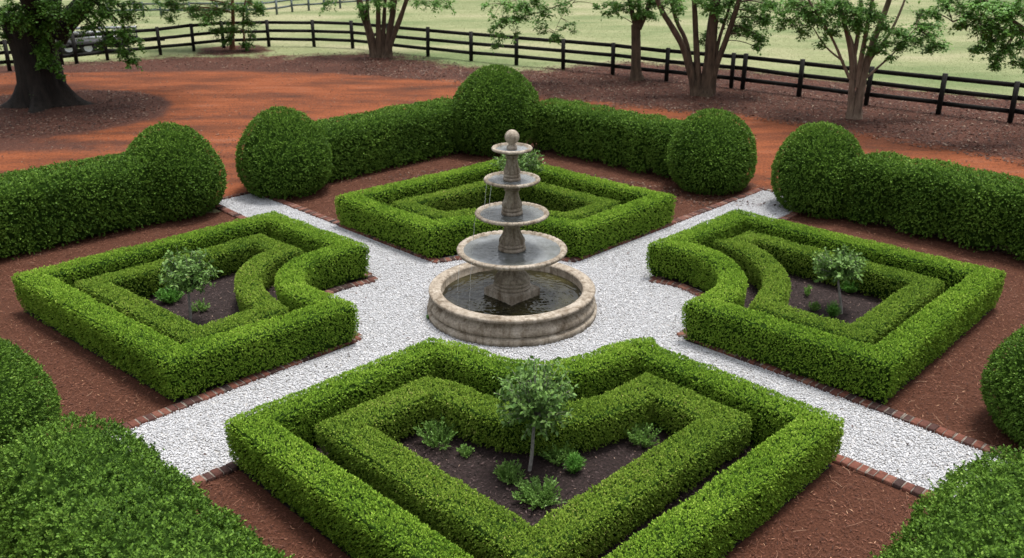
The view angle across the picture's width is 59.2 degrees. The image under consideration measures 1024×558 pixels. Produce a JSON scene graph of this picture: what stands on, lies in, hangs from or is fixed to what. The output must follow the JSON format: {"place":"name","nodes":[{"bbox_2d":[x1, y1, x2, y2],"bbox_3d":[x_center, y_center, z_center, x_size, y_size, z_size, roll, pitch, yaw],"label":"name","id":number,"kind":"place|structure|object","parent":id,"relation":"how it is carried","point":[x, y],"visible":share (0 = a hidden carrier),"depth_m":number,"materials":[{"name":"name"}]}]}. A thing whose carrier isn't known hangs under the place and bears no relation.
{"place":"outdoors","nodes":[
{"label":"outdoors","id":0,"kind":"place"},
{"bbox_2d":[0,190,1005,556],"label":"gravel path","id":1,"kind":"structure","parent":0,"point":[666,325],"depth_m":13.73,"materials":[{"name":"white gravel"}]},
{"bbox_2d":[427,129,596,347],"bbox_3d":[0.000,-0.914,14.892,2.900,3.138,2.900,0,22,0],"label":"stone fountain","id":2,"kind":"object","parent":1,"relation":"on","point":[511,284],"visible":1,"depth_m":14.79,"materials":[{"name":"stone"}]},
{"bbox_2d":[0,0,1023,557],"bbox_3d":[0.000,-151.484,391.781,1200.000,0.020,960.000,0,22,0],"label":"ground","id":3,"kind":"structure","parent":0,"point":[244,106],"depth_m":30.51,"materials":[{"name":"brown soil"}]},
{"bbox_2d":[0,336,63,486],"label":"boxwood dome","id":4,"kind":"structure","parent":3,"relation":"on","point":[24,400],"depth_m":10.63,"materials":[{"name":"green plant"}]},
{"bbox_2d":[0,0,151,112],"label":"oak tree","id":5,"kind":"object","parent":3,"relation":"on","point":[32,30],"visible":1,"depth_m":31.04,"materials":[{"name":"green plant"}]},
{"bbox_2d":[0,151,168,259],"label":"boxwood hedge","id":6,"kind":"object","parent":3,"relation":"on","point":[42,207],"visible":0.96,"depth_m":18.38,"materials":[{"name":"green plant"}]},
{"bbox_2d":[55,25,164,53],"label":"flatbed trailer","id":7,"kind":"object","parent":3,"relation":"on","point":[83,49],"visible":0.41,"depth_m":43.73,"materials":[{"name":"metal"}]},
{"bbox_2d":[0,411,294,557],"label":"boxwood hedge","id":8,"kind":"object","parent":3,"relation":"on","point":[87,491],"visible":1,"depth_m":7.94,"materials":[{"name":"green plant"}]},
{"bbox_2d":[125,121,228,221],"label":"boxwood dome","id":9,"kind":"structure","parent":3,"relation":"on","point":[188,168],"depth_m":19.65,"materials":[{"name":"green plant"}]},
{"bbox_2d":[25,271,363,402],"bbox_3d":[-4.787,0.551,15.427,5.025,0.001,5.042,21,30,41],"label":"garden bed","id":10,"kind":"object","parent":3,"relation":"on","point":[179,306],"visible":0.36,"depth_m":15.69,"materials":[{"name":"brown soil"}]},
{"bbox_2d":[154,286,184,303],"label":"herb clump","id":11,"kind":"object","parent":10,"relation":"on","point":[171,296],"visible":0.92,"depth_m":15.69,"materials":[{"name":"green plant"}]},
{"bbox_2d":[74,233,303,345],"bbox_3d":[-4.864,0.239,15.425,3.686,0.626,3.685,19,29,39],"label":"boxwood hedge","id":12,"kind":"object","parent":10,"relation":"on","point":[258,262],"visible":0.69,"depth_m":15.25,"materials":[{"name":"green plant"}]},
{"bbox_2d":[11,210,370,400],"bbox_3d":[-4.785,0.206,15.300,5.248,0.777,5.210,20,30,41],"label":"boxwood hedge","id":13,"kind":"object","parent":10,"relation":"on","point":[318,321],"visible":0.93,"depth_m":14.01,"materials":[{"name":"green plant"}]},
{"bbox_2d":[158,246,223,322],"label":"standard rose","id":14,"kind":"object","parent":10,"relation":"on","point":[185,276],"visible":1,"depth_m":14.52,"materials":[{"name":"green plant"}]},
{"bbox_2d":[191,298,210,311],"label":"herb clump","id":15,"kind":"object","parent":10,"relation":"on","point":[200,305],"visible":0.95,"depth_m":15.39,"materials":[{"name":"green plant"}]},
{"bbox_2d":[152,0,269,50],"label":"young tree","id":16,"kind":"object","parent":3,"relation":"on","point":[232,28],"visible":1,"depth_m":44.55,"materials":[{"name":"leaf"},{"name":"brown bark"}]},
{"bbox_2d":[222,192,250,199],"bbox_3d":[-6.739,-1.964,21.645,1.335,0.086,0.085,-20,30,-41],"label":"brick edging","id":17,"kind":"object","parent":3,"relation":"on","point":[236,195],"visible":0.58,"depth_m":21.70,"materials":[{"name":"brown brick"}]},
{"bbox_2d":[107,0,375,16],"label":"field fence","id":18,"kind":"object","parent":3,"relation":"on","point":[276,7],"visible":0.46,"depth_m":60.87,"materials":[{"name":"black wood"}]},
{"bbox_2d":[113,204,377,431],"bbox_3d":[-4.785,0.455,15.659,4.768,0.087,12.106,0,22,0],"label":"brick edging","id":19,"kind":"object","parent":3,"relation":"on","point":[187,402],"visible":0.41,"depth_m":13.10,"materials":[{"name":"red brick"}]},
{"bbox_2d":[235,105,333,199],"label":"boxwood dome","id":20,"kind":"structure","parent":3,"relation":"on","point":[284,151],"depth_m":21.22,"materials":[{"name":"green plant"}]},
{"bbox_2d":[318,0,456,57],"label":"crape myrtle","id":21,"kind":"object","parent":3,"relation":"on","point":[381,45],"visible":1,"depth_m":42.23,"materials":[{"name":"brown plant"}]},
{"bbox_2d":[315,95,464,182],"bbox_3d":[-3.352,-3.854,24.375,1.504,1.569,5.642,20,29,40],"label":"boxwood hedge","id":22,"kind":"object","parent":3,"relation":"on","point":[366,141],"visible":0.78,"depth_m":23.80,"materials":[{"name":"green plant"}]},
{"bbox_2d":[450,63,539,156],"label":"boxwood dome","id":23,"kind":"structure","parent":3,"relation":"on","point":[494,106],"depth_m":24.82,"materials":[{"name":"green plant"}]},
{"bbox_2d":[433,200,573,258],"bbox_3d":[-0.133,-1.164,19.672,5.077,0.001,5.100,20,30,40],"label":"garden bed","id":24,"kind":"object","parent":3,"relation":"on","point":[444,255],"visible":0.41,"depth_m":17.95,"materials":[{"name":"brown soil"}]},
{"bbox_2d":[334,158,676,258],"bbox_3d":[-0.110,-1.505,19.537,5.273,0.784,5.393,20,30,41],"label":"boxwood hedge","id":25,"kind":"object","parent":24,"relation":"on","point":[638,211],"visible":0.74,"depth_m":18.70,"materials":[{"name":"green plant"}]},
{"bbox_2d":[390,180,620,221],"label":"boxwood hedge","id":26,"kind":"object","parent":24,"relation":"on","point":[463,199],"visible":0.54,"depth_m":20.07,"materials":[{"name":"green plant"}]},
{"bbox_2d":[488,149,548,172],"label":"standard rose","id":27,"kind":"object","parent":24,"relation":"on","point":[526,162],"visible":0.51,"depth_m":20.15,"materials":[{"name":"green plant"}]},
{"bbox_2d":[1,65,1017,183],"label":"drive litter","id":28,"kind":"object","parent":3,"relation":"on","point":[231,112],"visible":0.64,"depth_m":31.81,"materials":[{"name":"brown plant"}]},
{"bbox_2d":[257,188,761,263],"bbox_3d":[-0.073,-1.256,19.894,12.435,0.087,5.104,0,22,0],"label":"brick edging","id":29,"kind":"object","parent":3,"relation":"on","point":[574,259],"visible":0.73,"depth_m":19.64,"materials":[{"name":"red brick"}]},
{"bbox_2d":[0,20,1023,122],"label":"paddock fence","id":30,"kind":"object","parent":3,"relation":"on","point":[944,78],"visible":0.78,"depth_m":38.06,"materials":[{"name":"black paint"}]},
{"bbox_2d":[0,146,1023,557],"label":"bark mulch","id":31,"kind":"object","parent":3,"relation":"on","point":[586,176],"visible":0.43,"depth_m":13.91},
{"bbox_2d":[0,52,1023,206],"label":"leaf litter","id":32,"kind":"object","parent":3,"relation":"on","point":[635,99],"visible":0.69,"depth_m":32.57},
{"bbox_2d":[239,424,831,557],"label":"garden bed","id":33,"kind":"object","parent":3,"relation":"on","point":[538,462],"visible":0.09,"depth_m":11.01,"materials":[{"name":"brown soil"}]},
{"bbox_2d":[413,412,457,449],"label":"herb clump","id":34,"kind":"object","parent":33,"relation":"on","point":[439,436],"visible":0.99,"depth_m":11.47,"materials":[{"name":"green plant"}]},
{"bbox_2d":[456,443,474,457],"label":"herb clump","id":35,"kind":"object","parent":33,"relation":"on","point":[466,453],"visible":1,"depth_m":11.28,"materials":[{"name":"green plant"}]},
{"bbox_2d":[54,200,957,557],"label":"bed mulch","id":36,"kind":"object","parent":33,"relation":"on","point":[526,454],"visible":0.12,"depth_m":11.38,"materials":[{"name":"brown soil"}]},
{"bbox_2d":[493,458,524,484],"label":"herb clump","id":37,"kind":"object","parent":33,"relation":"on","point":[507,471],"visible":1,"depth_m":10.79,"materials":[{"name":"green plant"}]},
{"bbox_2d":[314,372,752,557],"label":"boxwood hedge","id":38,"kind":"object","parent":33,"relation":"on","point":[708,433],"visible":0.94,"depth_m":10.58,"materials":[{"name":"green plant"}]},
{"bbox_2d":[223,336,844,557],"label":"boxwood hedge","id":39,"kind":"object","parent":33,"relation":"on","point":[271,442],"visible":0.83,"depth_m":10.49,"materials":[{"name":"green plant"}]},
{"bbox_2d":[492,355,578,470],"bbox_3d":[0.281,1.612,10.806,1.036,1.523,1.106,0,22,0],"label":"standard rose","id":40,"kind":"object","parent":33,"relation":"on","point":[540,406],"visible":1,"depth_m":10.57,"materials":[{"name":"green plant"}]},
{"bbox_2d":[511,475,566,510],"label":"herb clump","id":41,"kind":"object","parent":33,"relation":"on","point":[527,495],"visible":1,"depth_m":10.36,"materials":[{"name":"green plant"}]},
{"bbox_2d":[538,440,578,465],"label":"herb clump","id":42,"kind":"object","parent":33,"relation":"on","point":[561,456],"visible":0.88,"depth_m":11.13,"materials":[{"name":"green plant"}]},
{"bbox_2d":[562,451,586,473],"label":"herb clump","id":43,"kind":"object","parent":33,"relation":"on","point":[574,464],"visible":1,"depth_m":10.90,"materials":[{"name":"green plant"}]},
{"bbox_2d":[622,421,663,446],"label":"herb clump","id":44,"kind":"object","parent":33,"relation":"on","point":[634,438],"visible":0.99,"depth_m":11.47,"materials":[{"name":"green plant"}]},
{"bbox_2d":[191,454,934,498],"bbox_3d":[0.189,2.283,11.134,12.206,0.087,4.901,0,22,0],"label":"brick edging","id":45,"kind":"object","parent":3,"relation":"on","point":[841,460],"visible":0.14,"depth_m":10.86,"materials":[{"name":"red brick"}]},
{"bbox_2d":[480,0,688,80],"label":"maple tree","id":46,"kind":"object","parent":3,"relation":"on","point":[639,17],"visible":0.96,"depth_m":35.83,"materials":[{"name":"green plant"}]},
{"bbox_2d":[532,97,690,177],"bbox_3d":[2.774,-3.883,24.435,5.683,1.536,1.406,20,29,40],"label":"boxwood hedge","id":47,"kind":"object","parent":3,"relation":"on","point":[632,139],"visible":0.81,"depth_m":24.12,"materials":[{"name":"green plant"}]},
{"bbox_2d":[665,107,757,195],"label":"boxwood dome","id":48,"kind":"structure","parent":3,"relation":"on","point":[714,152],"depth_m":21.50,"materials":[{"name":"green plant"}]},
{"bbox_2d":[655,0,782,96],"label":"crape myrtle","id":49,"kind":"object","parent":3,"relation":"on","point":[703,84],"visible":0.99,"depth_m":32.96,"materials":[{"name":"green plant"}]},
{"bbox_2d":[759,187,772,191],"bbox_3d":[6.705,-2.014,21.770,0.084,0.087,1.669,-20,30,-41],"label":"brick edging","id":50,"kind":"object","parent":3,"relation":"on","point":[766,189],"visible":0.23,"depth_m":22.16,"materials":[{"name":"brown brick"}]},
{"bbox_2d":[770,121,863,219],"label":"boxwood dome","id":51,"kind":"structure","parent":3,"relation":"on","point":[810,169],"depth_m":19.88,"materials":[{"name":"green plant"}]},
{"bbox_2d":[663,271,993,404],"bbox_3d":[4.812,0.486,15.589,5.147,0.001,4.734,19,29,40],"label":"garden bed","id":52,"kind":"object","parent":3,"relation":"on","point":[825,289],"visible":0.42,"depth_m":15.90,"materials":[{"name":"brown soil"}]},
{"bbox_2d":[804,285,812,296],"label":"herb clump","id":53,"kind":"object","parent":52,"relation":"on","point":[807,291],"visible":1,"depth_m":15.99,"materials":[{"name":"green plant"}]},
{"bbox_2d":[808,301,820,310],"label":"herb clump","id":54,"kind":"object","parent":52,"relation":"on","point":[815,305],"visible":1,"depth_m":15.40,"materials":[{"name":"green plant"}]},
{"bbox_2d":[645,209,1006,404],"bbox_3d":[4.821,0.139,15.453,5.366,0.785,4.955,19,29,39],"label":"boxwood hedge","id":55,"kind":"object","parent":52,"relation":"on","point":[718,314],"visible":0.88,"depth_m":14.04,"materials":[{"name":"green plant"}]},
{"bbox_2d":[713,230,944,346],"bbox_3d":[4.839,0.173,15.575,4.070,0.636,3.414,20,29,40],"label":"boxwood hedge","id":56,"kind":"object","parent":52,"relation":"on","point":[765,262],"visible":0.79,"depth_m":15.44,"materials":[{"name":"green plant"}]},
{"bbox_2d":[825,300,841,316],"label":"herb clump","id":57,"kind":"object","parent":52,"relation":"on","point":[833,308],"visible":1,"depth_m":15.15,"materials":[{"name":"green plant"}]},
{"bbox_2d":[810,243,868,313],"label":"standard rose","id":58,"kind":"object","parent":52,"relation":"on","point":[844,267],"visible":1,"depth_m":15.02,"materials":[{"name":"green plant"}]},
{"bbox_2d":[840,279,863,292],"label":"herb clump","id":59,"kind":"object","parent":52,"relation":"on","point":[848,289],"visible":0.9,"depth_m":16.08,"materials":[{"name":"green plant"}]},
{"bbox_2d":[649,210,1017,462],"bbox_3d":[4.945,0.428,15.724,4.838,0.087,11.957,0,22,0],"label":"brick edging","id":60,"kind":"object","parent":3,"relation":"on","point":[929,426],"visible":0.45,"depth_m":12.70,"materials":[{"name":"red brick"}]},
{"bbox_2d":[768,0,952,119],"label":"crape myrtle","id":61,"kind":"object","parent":3,"relation":"on","point":[857,75],"visible":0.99,"depth_m":28.88,"materials":[{"name":"green plant"}]},
{"bbox_2d":[842,150,1023,260],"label":"boxwood hedge","id":62,"kind":"object","parent":3,"relation":"on","point":[965,205],"visible":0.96,"depth_m":18.45,"materials":[{"name":"green plant"}]},
{"bbox_2d":[869,444,1023,557],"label":"boxwood hedge","id":63,"kind":"object","parent":3,"relation":"on","point":[980,514],"visible":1,"depth_m":7.71,"materials":[{"name":"green plant"}]},
{"bbox_2d":[917,0,1023,73],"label":"maple tree","id":64,"kind":"object","parent":3,"relation":"on","point":[989,28],"visible":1,"depth_m":25.57,"materials":[{"name":"green plant"}]},
{"bbox_2d":[979,324,1023,448],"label":"boxwood dome","id":65,"kind":"structure","parent":3,"relation":"on","point":[1004,382],"depth_m":11.40,"materials":[{"name":"green plant"}]},
{"bbox_2d":[1,0,1023,94],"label":"grass","id":66,"kind":"structure","parent":0,"point":[581,37],"depth_m":50.42,"materials":[{"name":"green plant"}]}
]}

